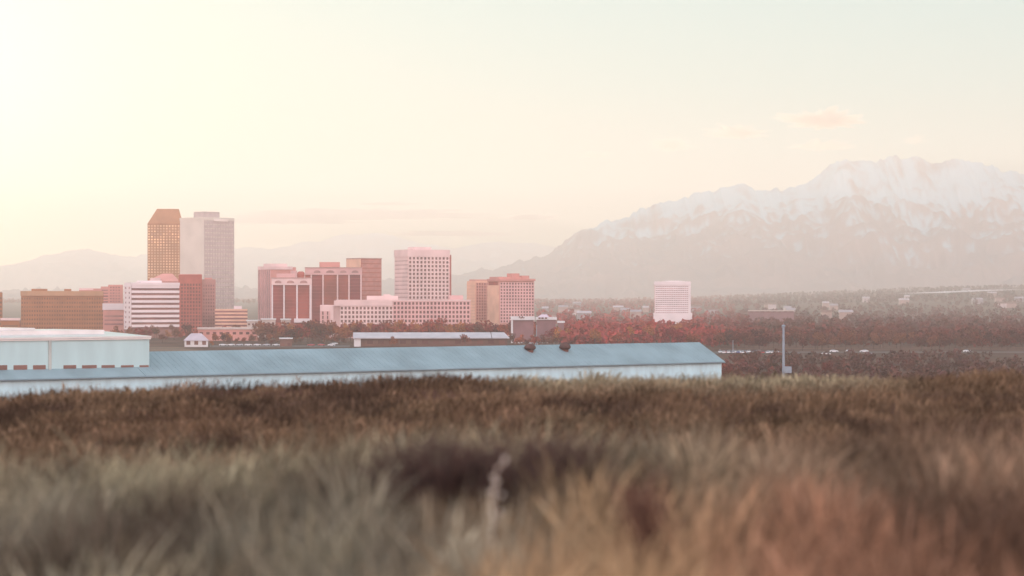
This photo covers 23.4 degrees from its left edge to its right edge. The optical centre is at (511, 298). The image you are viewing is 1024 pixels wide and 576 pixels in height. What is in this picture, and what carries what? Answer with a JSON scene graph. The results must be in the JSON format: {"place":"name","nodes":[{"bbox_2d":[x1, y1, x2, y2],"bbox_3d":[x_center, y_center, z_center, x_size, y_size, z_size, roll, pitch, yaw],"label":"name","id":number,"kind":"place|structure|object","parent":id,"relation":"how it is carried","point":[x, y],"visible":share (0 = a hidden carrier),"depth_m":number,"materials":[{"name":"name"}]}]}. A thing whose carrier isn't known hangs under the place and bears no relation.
{"place":"outdoors","nodes":[
{"label":"outdoors","id":0,"kind":"place"},
{"bbox_2d":[0,233,555,290],"bbox_3d":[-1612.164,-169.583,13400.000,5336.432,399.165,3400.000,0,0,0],"label":"hills","id":1,"kind":"structure","parent":0,"point":[74,270],"depth_m":13484.11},
{"bbox_2d":[210,345,349,346],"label":"parking lot","id":2,"kind":"structure","parent":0,"point":[278,346],"depth_m":1440.90,"materials":[{"name":"grey asphalt"}]},
{"bbox_2d":[0,155,1023,300],"bbox_3d":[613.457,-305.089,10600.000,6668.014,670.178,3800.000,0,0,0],"label":"mountains","id":3,"kind":"structure","parent":0,"point":[894,221],"depth_m":10226.94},
{"bbox_2d":[0,0,1023,265],"label":"sky","id":4,"kind":"structure","parent":0,"point":[453,124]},
{"bbox_2d":[1,287,1023,575],"bbox_3d":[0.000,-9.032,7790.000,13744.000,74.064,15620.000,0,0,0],"label":"ground","id":5,"kind":"structure","parent":0,"point":[13,311],"depth_m":1414.02,"materials":[{"name":"brown soil"}]},
{"bbox_2d":[0,318,19,327],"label":"building","id":6,"kind":"structure","parent":5,"relation":"on","point":[10,322],"depth_m":1701.10,"materials":[{"name":"beige concrete"}]},
{"bbox_2d":[0,447,74,499],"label":"scrub bush","id":7,"kind":"object","parent":5,"relation":"on","point":[24,468],"visible":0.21,"depth_m":14.19,"materials":[{"name":"brown plant"}]},
{"bbox_2d":[20,289,103,329],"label":"office slab","id":8,"kind":"structure","parent":5,"relation":"on","point":[64,309],"depth_m":1936.05,"materials":[{"name":"brown concrete"}]},
{"bbox_2d":[22,310,102,328],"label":"window","id":9,"kind":"structure","parent":8,"relation":"in","point":[24,310],"depth_m":1935.88,"materials":[{"name":"brown glass"}]},
{"bbox_2d":[25,442,124,503],"bbox_3d":[-2.580,1.123,14.586,0.607,0.532,1.194,0,0,0],"label":"scrub bush","id":10,"kind":"object","parent":5,"relation":"on","point":[65,466],"visible":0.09,"depth_m":14.47,"materials":[{"name":"brown plant"}]},
{"bbox_2d":[0,327,150,369],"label":"tall hall","id":11,"kind":"structure","parent":5,"relation":"on","point":[30,348],"depth_m":418.49,"materials":[{"name":"silver metal"}]},
{"bbox_2d":[79,285,122,302],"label":"terraced building","id":12,"kind":"structure","parent":5,"relation":"on","point":[112,293],"depth_m":1994.29,"materials":[{"name":"concrete"}]},
{"bbox_2d":[102,303,123,331],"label":"building","id":13,"kind":"structure","parent":5,"relation":"on","point":[113,314],"depth_m":1800.99,"materials":[{"name":"concrete"}]},
{"bbox_2d":[124,281,179,337],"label":"striped office","id":14,"kind":"structure","parent":5,"relation":"on","point":[150,303],"depth_m":1767.81,"materials":[{"name":"white concrete"}]},
{"bbox_2d":[132,327,178,329],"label":"window","id":15,"kind":"structure","parent":14,"relation":"in","point":[132,327],"depth_m":1769.11,"materials":[{"name":"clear glass"}]},
{"bbox_2d":[132,322,178,324],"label":"window","id":16,"kind":"structure","parent":14,"relation":"in","point":[133,323],"depth_m":1766.95,"materials":[{"name":"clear glass"}]},
{"bbox_2d":[132,317,178,319],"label":"window","id":17,"kind":"structure","parent":14,"relation":"in","point":[133,318],"depth_m":1768.68,"materials":[{"name":"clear glass"}]},
{"bbox_2d":[132,312,178,314],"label":"window","id":18,"kind":"structure","parent":14,"relation":"in","point":[148,313],"depth_m":1769.32,"materials":[{"name":"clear glass"}]},
{"bbox_2d":[132,308,178,309],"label":"window","id":19,"kind":"structure","parent":14,"relation":"in","point":[132,308],"depth_m":1768.68,"materials":[{"name":"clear glass"}]},
{"bbox_2d":[132,303,178,304],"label":"window","id":20,"kind":"structure","parent":14,"relation":"in","point":[132,303],"depth_m":1768.68,"materials":[{"name":"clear glass"}]},
{"bbox_2d":[132,298,178,299],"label":"window","id":21,"kind":"structure","parent":14,"relation":"in","point":[132,298],"depth_m":1768.68,"materials":[{"name":"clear glass"}]},
{"bbox_2d":[132,293,178,294],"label":"window","id":22,"kind":"structure","parent":14,"relation":"in","point":[132,293],"depth_m":1768.68,"materials":[{"name":"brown glass"}]},
{"bbox_2d":[132,288,178,289],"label":"window","id":23,"kind":"structure","parent":14,"relation":"in","point":[132,288],"depth_m":1768.68,"materials":[{"name":"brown glass"}]},
{"bbox_2d":[148,274,177,282],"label":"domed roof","id":24,"kind":"structure","parent":14,"relation":"on","point":[167,278],"depth_m":1903.49,"materials":[{"name":"concrete"}]},
{"bbox_2d":[147,209,180,280],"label":"bevelled tower","id":25,"kind":"structure","parent":5,"relation":"on","point":[163,241],"depth_m":2152.25,"materials":[{"name":"brown concrete"}]},
{"bbox_2d":[148,247,178,277],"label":"window","id":26,"kind":"structure","parent":25,"relation":"in","point":[160,247],"depth_m":2151.74,"materials":[{"name":"brown glass"}]},
{"bbox_2d":[169,324,181,339],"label":"tree","id":27,"kind":"object","parent":5,"relation":"on","point":[175,331],"visible":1,"depth_m":1670.97,"materials":[{"name":"brown plant"}]},
{"bbox_2d":[178,274,201,335],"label":"brown office","id":28,"kind":"structure","parent":5,"relation":"on","point":[190,299],"depth_m":1870.91,"materials":[{"name":"brown concrete"}]},
{"bbox_2d":[183,333,208,346],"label":"house","id":29,"kind":"structure","parent":5,"relation":"on","point":[196,340],"depth_m":1430.28,"materials":[{"name":"white paint"}]},
{"bbox_2d":[180,212,234,308],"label":"corner tower","id":30,"kind":"structure","parent":5,"relation":"on","point":[206,244],"depth_m":2011.47,"materials":[{"name":"beige concrete"}]},
{"bbox_2d":[202,278,214,326],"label":"brown office","id":31,"kind":"structure","parent":5,"relation":"on","point":[208,302],"depth_m":1890.48,"materials":[{"name":"concrete"}]},
{"bbox_2d":[197,327,257,340],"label":"building","id":32,"kind":"structure","parent":5,"relation":"on","point":[235,332],"depth_m":1642.40,"materials":[{"name":"concrete"}]},
{"bbox_2d":[215,306,247,326],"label":"parking garage","id":33,"kind":"structure","parent":5,"relation":"on","point":[237,315],"depth_m":1861.06,"materials":[{"name":"concrete"}]},
{"bbox_2d":[215,321,246,322],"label":"window","id":34,"kind":"structure","parent":33,"relation":"in","point":[215,321],"depth_m":1861.27,"materials":[{"name":"brown glass"}]},
{"bbox_2d":[215,314,246,315],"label":"window","id":35,"kind":"structure","parent":33,"relation":"in","point":[215,314],"depth_m":1861.27,"materials":[{"name":"brown glass"}]},
{"bbox_2d":[246,320,259,337],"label":"building","id":36,"kind":"structure","parent":5,"relation":"on","point":[250,323],"depth_m":1760.26,"materials":[{"name":"concrete"}]},
{"bbox_2d":[251,324,265,341],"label":"tree","id":37,"kind":"object","parent":5,"relation":"on","point":[258,330],"visible":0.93,"depth_m":1574.35,"materials":[{"name":"brown plant"}]},
{"bbox_2d":[261,318,275,325],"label":"building","id":38,"kind":"structure","parent":5,"relation":"on","point":[269,320],"depth_m":1780.30,"materials":[{"name":"concrete"}]},
{"bbox_2d":[266,323,278,343],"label":"tree","id":39,"kind":"object","parent":5,"relation":"on","point":[270,330],"visible":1,"depth_m":1510.07,"materials":[{"name":"brown plant"}]},
{"bbox_2d":[258,264,296,322],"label":"fin tower","id":40,"kind":"structure","parent":5,"relation":"on","point":[266,272],"depth_m":1936.84,"materials":[{"name":"concrete"}]},
{"bbox_2d":[279,338,292,346],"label":"kiosk","id":41,"kind":"object","parent":5,"relation":"on","point":[285,342],"visible":0.96,"depth_m":1440.30,"materials":[{"name":"brown paint"}]},
{"bbox_2d":[281,325,299,344],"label":"tree","id":42,"kind":"object","parent":5,"relation":"on","point":[287,334],"visible":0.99,"depth_m":1497.83,"materials":[{"name":"brown plant"}]},
{"bbox_2d":[271,271,310,327],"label":"panelled block","id":43,"kind":"structure","parent":5,"relation":"on","point":[291,296],"depth_m":1850.93,"materials":[{"name":"white concrete"}]},
{"bbox_2d":[292,323,310,344],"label":"tree","id":44,"kind":"object","parent":5,"relation":"on","point":[299,325],"visible":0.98,"depth_m":1499.17,"materials":[{"name":"red plant"}]},
{"bbox_2d":[300,320,315,342],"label":"tree","id":45,"kind":"object","parent":5,"relation":"on","point":[308,324],"visible":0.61,"depth_m":1541.69,"materials":[{"name":"brown plant"}]},
{"bbox_2d":[314,323,326,342],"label":"tree","id":46,"kind":"object","parent":5,"relation":"on","point":[319,328],"visible":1,"depth_m":1541.92,"materials":[{"name":"brown plant"}]},
{"bbox_2d":[324,320,336,334],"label":"tree","id":47,"kind":"object","parent":5,"relation":"on","point":[331,327],"visible":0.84,"depth_m":1573.16,"materials":[{"name":"orange plant"}]},
{"bbox_2d":[305,262,361,322],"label":"panelled block","id":48,"kind":"structure","parent":5,"relation":"on","point":[331,282],"depth_m":1991.44,"materials":[{"name":"pink concrete"}]},
{"bbox_2d":[334,326,347,341],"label":"tree","id":49,"kind":"object","parent":5,"relation":"on","point":[336,329],"visible":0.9,"depth_m":1533.37,"materials":[{"name":"orange plant"}]},
{"bbox_2d":[343,321,356,342],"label":"tree","id":50,"kind":"object","parent":5,"relation":"on","point":[354,324],"visible":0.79,"depth_m":1562.98,"materials":[{"name":"orange plant"}]},
{"bbox_2d":[348,322,363,331],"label":"tree","id":51,"kind":"object","parent":5,"relation":"on","point":[358,328],"visible":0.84,"depth_m":1568.19,"materials":[{"name":"brown plant"}]},
{"bbox_2d":[0,342,725,400],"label":"long shed","id":52,"kind":"structure","parent":5,"relation":"on","point":[164,368],"depth_m":460.88,"materials":[{"name":"blue metal"}]},
{"bbox_2d":[524,344,535,352],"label":"roof vent","id":53,"kind":"object","parent":52,"relation":"on","point":[531,348],"visible":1,"depth_m":489.70,"materials":[{"name":"orange metal"}]},
{"bbox_2d":[559,342,570,351],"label":"roof vent","id":54,"kind":"object","parent":52,"relation":"on","point":[565,346],"visible":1,"depth_m":495.95,"materials":[{"name":"orange metal"}]},
{"bbox_2d":[346,258,381,299],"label":"brick tower","id":55,"kind":"structure","parent":5,"relation":"on","point":[371,276],"depth_m":2065.99,"materials":[{"name":"pink concrete"}]},
{"bbox_2d":[371,323,383,331],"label":"tree","id":56,"kind":"object","parent":5,"relation":"on","point":[376,328],"visible":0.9,"depth_m":1555.77,"materials":[{"name":"brown plant"}]},
{"bbox_2d":[382,323,400,331],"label":"tree","id":57,"kind":"object","parent":5,"relation":"on","point":[388,327],"visible":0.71,"depth_m":1576.85,"materials":[{"name":"brown plant"}]},
{"bbox_2d":[320,294,470,337],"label":"gridded building","id":58,"kind":"structure","parent":5,"relation":"on","point":[452,310],"depth_m":1763.99,"materials":[{"name":"pink concrete"}]},
{"bbox_2d":[322,307,468,326],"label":"window","id":59,"kind":"structure","parent":58,"relation":"in","point":[349,312],"depth_m":1762.64,"materials":[{"name":"brown glass"}]},
{"bbox_2d":[394,247,450,299],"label":"grid tower","id":60,"kind":"structure","parent":5,"relation":"on","point":[422,273],"depth_m":1928.01,"materials":[{"name":"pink concrete"}]},
{"bbox_2d":[409,292,447,298],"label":"window","id":61,"kind":"structure","parent":60,"relation":"in","point":[413,292],"depth_m":1927.63,"materials":[{"name":"brown glass"}]},
{"bbox_2d":[419,318,437,331],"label":"tree","id":62,"kind":"object","parent":5,"relation":"on","point":[427,326],"visible":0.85,"depth_m":1535.87,"materials":[{"name":"brown plant"}]},
{"bbox_2d":[353,332,509,346],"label":"long depot","id":63,"kind":"structure","parent":5,"relation":"on","point":[383,339],"depth_m":1444.78,"materials":[{"name":"white paint"}]},
{"bbox_2d":[435,317,447,329],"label":"tree","id":64,"kind":"object","parent":5,"relation":"on","point":[441,322],"visible":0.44,"depth_m":1687.79,"materials":[{"name":"brown plant"}]},
{"bbox_2d":[279,422,614,527],"bbox_3d":[-0.324,0.946,12.564,1.608,0.597,1.436,0,0,-22],"label":"scrub bush","id":65,"kind":"object","parent":5,"relation":"on","point":[458,468],"visible":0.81,"depth_m":12.42,"materials":[{"name":"brown plant"}]},
{"bbox_2d":[448,321,465,331],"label":"tree","id":66,"kind":"object","parent":5,"relation":"on","point":[460,328],"visible":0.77,"depth_m":1530.87,"materials":[{"name":"orange plant"}]},
{"bbox_2d":[467,279,486,324],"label":"twin tower","id":67,"kind":"structure","parent":5,"relation":"on","point":[477,292],"depth_m":1882.79,"materials":[{"name":"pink concrete"}]},
{"bbox_2d":[478,320,493,331],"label":"tree","id":68,"kind":"object","parent":5,"relation":"on","point":[487,326],"visible":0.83,"depth_m":1627.21,"materials":[{"name":"red plant"}]},
{"bbox_2d":[490,456,506,572],"bbox_3d":[-0.057,0.932,9.993,0.073,0.590,0.058,0,0,0],"label":"flower stalk","id":69,"kind":"object","parent":5,"relation":"on","point":[497,482],"visible":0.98,"depth_m":10.00,"materials":[{"name":"plant"}]},
{"bbox_2d":[496,324,510,334],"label":"tree","id":70,"kind":"object","parent":5,"relation":"on","point":[502,328],"visible":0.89,"depth_m":1590.64,"materials":[{"name":"red plant"}]},
{"bbox_2d":[487,273,534,335],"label":"twin tower","id":71,"kind":"structure","parent":5,"relation":"on","point":[510,295],"depth_m":1846.72,"materials":[{"name":"concrete"}]},
{"bbox_2d":[501,308,532,321],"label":"window","id":72,"kind":"structure","parent":71,"relation":"in","point":[509,308],"depth_m":1844.98,"materials":[{"name":"grey glass"}]},
{"bbox_2d":[0,365,1023,575],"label":"grass","id":73,"kind":"structure","parent":5,"relation":"on","point":[841,496],"depth_m":13.07,"materials":[{"name":"brown plant"}]},
{"bbox_2d":[2,285,1023,346],"bbox_3d":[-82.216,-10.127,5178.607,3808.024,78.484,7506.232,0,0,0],"label":"woods","id":74,"kind":"object","parent":5,"relation":"on","point":[921,323],"visible":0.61,"depth_m":2092.53,"materials":[{"name":"brown plant"}]},
{"bbox_2d":[2,284,1023,308],"bbox_3d":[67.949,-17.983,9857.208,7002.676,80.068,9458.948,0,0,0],"label":"distant woods","id":75,"kind":"object","parent":5,"relation":"on","point":[735,299],"visible":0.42,"depth_m":6140.24,"materials":[{"name":"brown plant"}]},
{"bbox_2d":[511,316,534,342],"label":"showroom","id":76,"kind":"structure","parent":5,"relation":"on","point":[522,325],"depth_m":1560.80,"materials":[{"name":"pink paint"}]},
{"bbox_2d":[536,314,556,341],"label":"showroom","id":77,"kind":"structure","parent":5,"relation":"on","point":[545,322],"depth_m":1600.44,"materials":[{"name":"pink paint"}]},
{"bbox_2d":[544,327,556,337],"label":"tree","id":78,"kind":"object","parent":5,"relation":"on","point":[550,333],"visible":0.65,"depth_m":1509.03,"materials":[{"name":"red plant"}]},
{"bbox_2d":[487,417,627,508],"bbox_3d":[0.145,0.937,13.279,0.836,0.581,1.417,0,0,16],"label":"scrub bush","id":79,"kind":"object","parent":5,"relation":"on","point":[567,451],"visible":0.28,"depth_m":13.24,"materials":[{"name":"brown plant"}]},
{"bbox_2d":[577,311,591,318],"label":"house","id":80,"kind":"structure","parent":5,"relation":"on","point":[579,313],"depth_m":3264.33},
{"bbox_2d":[589,328,601,343],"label":"tree","id":81,"kind":"object","parent":5,"relation":"on","point":[594,334],"visible":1,"depth_m":1447.68,"materials":[{"name":"orange plant"}]},
{"bbox_2d":[609,332,624,343],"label":"tree","id":82,"kind":"object","parent":5,"relation":"on","point":[616,338],"visible":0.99,"depth_m":1421.71,"materials":[{"name":"red plant"}]},
{"bbox_2d":[630,310,641,317],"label":"house","id":83,"kind":"structure","parent":5,"relation":"on","point":[636,312],"depth_m":3394.66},
{"bbox_2d":[595,458,693,574],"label":"scrub bush","id":84,"kind":"object","parent":5,"relation":"on","point":[647,530],"visible":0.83,"depth_m":10.11,"materials":[{"name":"brown plant"}]},
{"bbox_2d":[642,325,654,335],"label":"tree","id":85,"kind":"object","parent":5,"relation":"on","point":[649,330],"visible":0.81,"depth_m":1528.44,"materials":[{"name":"orange plant"}]},
{"bbox_2d":[661,326,675,342],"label":"tree","id":86,"kind":"object","parent":5,"relation":"on","point":[665,331],"visible":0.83,"depth_m":1425.02,"materials":[{"name":"red plant"}]},
{"bbox_2d":[653,281,691,323],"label":"white tower","id":87,"kind":"structure","parent":5,"relation":"on","point":[672,300],"depth_m":2248.46,"materials":[{"name":"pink concrete"}]},
{"bbox_2d":[668,329,685,342],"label":"tree","id":88,"kind":"object","parent":5,"relation":"on","point":[680,337],"visible":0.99,"depth_m":1351.92,"materials":[{"name":"red plant"}]},
{"bbox_2d":[685,332,697,341],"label":"tree","id":89,"kind":"object","parent":5,"relation":"on","point":[691,337],"visible":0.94,"depth_m":1354.46,"materials":[{"name":"red plant"}]},
{"bbox_2d":[705,307,718,315],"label":"house","id":90,"kind":"structure","parent":5,"relation":"on","point":[711,309],"depth_m":3636.74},
{"bbox_2d":[713,330,725,349],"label":"tree","id":91,"kind":"object","parent":5,"relation":"on","point":[719,337],"visible":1,"depth_m":1337.23,"materials":[{"name":"brown plant"}]},
{"bbox_2d":[713,329,733,347],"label":"tree","id":92,"kind":"object","parent":5,"relation":"on","point":[727,335],"visible":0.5,"depth_m":1411.75,"materials":[{"name":"brown plant"}]},
{"bbox_2d":[731,333,741,349],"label":"tree","id":93,"kind":"object","parent":5,"relation":"on","point":[735,339],"visible":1,"depth_m":1353.56,"materials":[{"name":"brown plant"}]},
{"bbox_2d":[750,329,768,349],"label":"tree","id":94,"kind":"object","parent":5,"relation":"on","point":[759,339],"visible":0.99,"depth_m":1313.34,"materials":[{"name":"brown plant"}]},
{"bbox_2d":[748,310,793,321],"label":"building","id":95,"kind":"structure","parent":5,"relation":"on","point":[768,314],"depth_m":2547.66,"materials":[{"name":"concrete"}]},
{"bbox_2d":[766,332,779,348],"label":"tree","id":96,"kind":"object","parent":5,"relation":"on","point":[776,337],"visible":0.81,"depth_m":1376.40,"materials":[{"name":"brown plant"}]},
{"bbox_2d":[782,325,791,377],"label":"light pole","id":97,"kind":"object","parent":5,"relation":"on","point":[786,369],"visible":0.49,"depth_m":429.81,"materials":[{"name":"grey metal"}]},
{"bbox_2d":[789,328,805,346],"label":"tree","id":98,"kind":"object","parent":5,"relation":"on","point":[799,335],"visible":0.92,"depth_m":1413.80,"materials":[{"name":"brown plant"}]},
{"bbox_2d":[812,332,825,349],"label":"tree","id":99,"kind":"object","parent":5,"relation":"on","point":[819,336],"visible":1,"depth_m":1344.05,"materials":[{"name":"brown plant"}]},
{"bbox_2d":[820,310,831,317],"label":"house","id":100,"kind":"structure","parent":5,"relation":"on","point":[827,312],"depth_m":3191.04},
{"bbox_2d":[822,361,832,370],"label":"tree","id":101,"kind":"object","parent":5,"relation":"on","point":[827,367],"visible":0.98,"depth_m":874.27,"materials":[{"name":"brown plant"}]},
{"bbox_2d":[838,310,852,318],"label":"house","id":102,"kind":"structure","parent":5,"relation":"on","point":[842,313],"depth_m":3192.14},
{"bbox_2d":[837,328,855,350],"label":"tree","id":103,"kind":"object","parent":5,"relation":"on","point":[846,335],"visible":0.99,"depth_m":1324.36,"materials":[{"name":"brown plant"}]},
{"bbox_2d":[857,334,867,348],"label":"tree","id":104,"kind":"object","parent":5,"relation":"on","point":[862,338],"visible":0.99,"depth_m":1360.94,"materials":[{"name":"brown plant"}]},
{"bbox_2d":[721,348,1023,381],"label":"brush","id":105,"kind":"object","parent":5,"relation":"on","point":[754,366],"visible":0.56,"depth_m":966.39,"materials":[{"name":"brown plant"}]},
{"bbox_2d":[869,333,880,348],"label":"tree","id":106,"kind":"object","parent":5,"relation":"on","point":[875,338],"visible":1,"depth_m":1359.92,"materials":[{"name":"brown plant"}]},
{"bbox_2d":[914,334,927,350],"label":"tree","id":107,"kind":"object","parent":5,"relation":"on","point":[921,340],"visible":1,"depth_m":1314.88,"materials":[{"name":"brown plant"}]},
{"bbox_2d":[983,330,998,348],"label":"tree","id":108,"kind":"object","parent":5,"relation":"on","point":[986,336],"visible":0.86,"depth_m":1357.17,"materials":[{"name":"brown plant"}]},
{"bbox_2d":[1008,328,1017,347],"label":"tree","id":109,"kind":"object","parent":5,"relation":"on","point":[1013,332],"visible":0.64,"depth_m":1402.10,"materials":[{"name":"brown plant"}]},
{"bbox_2d":[713,352,1023,352],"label":"road","id":110,"kind":"structure","parent":0,"point":[897,352],"depth_m":1280.34,"materials":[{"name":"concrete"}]},
{"bbox_2d":[898,289,1023,293],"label":"field","id":111,"kind":"structure","parent":0,"point":[960,291],"depth_m":5634.59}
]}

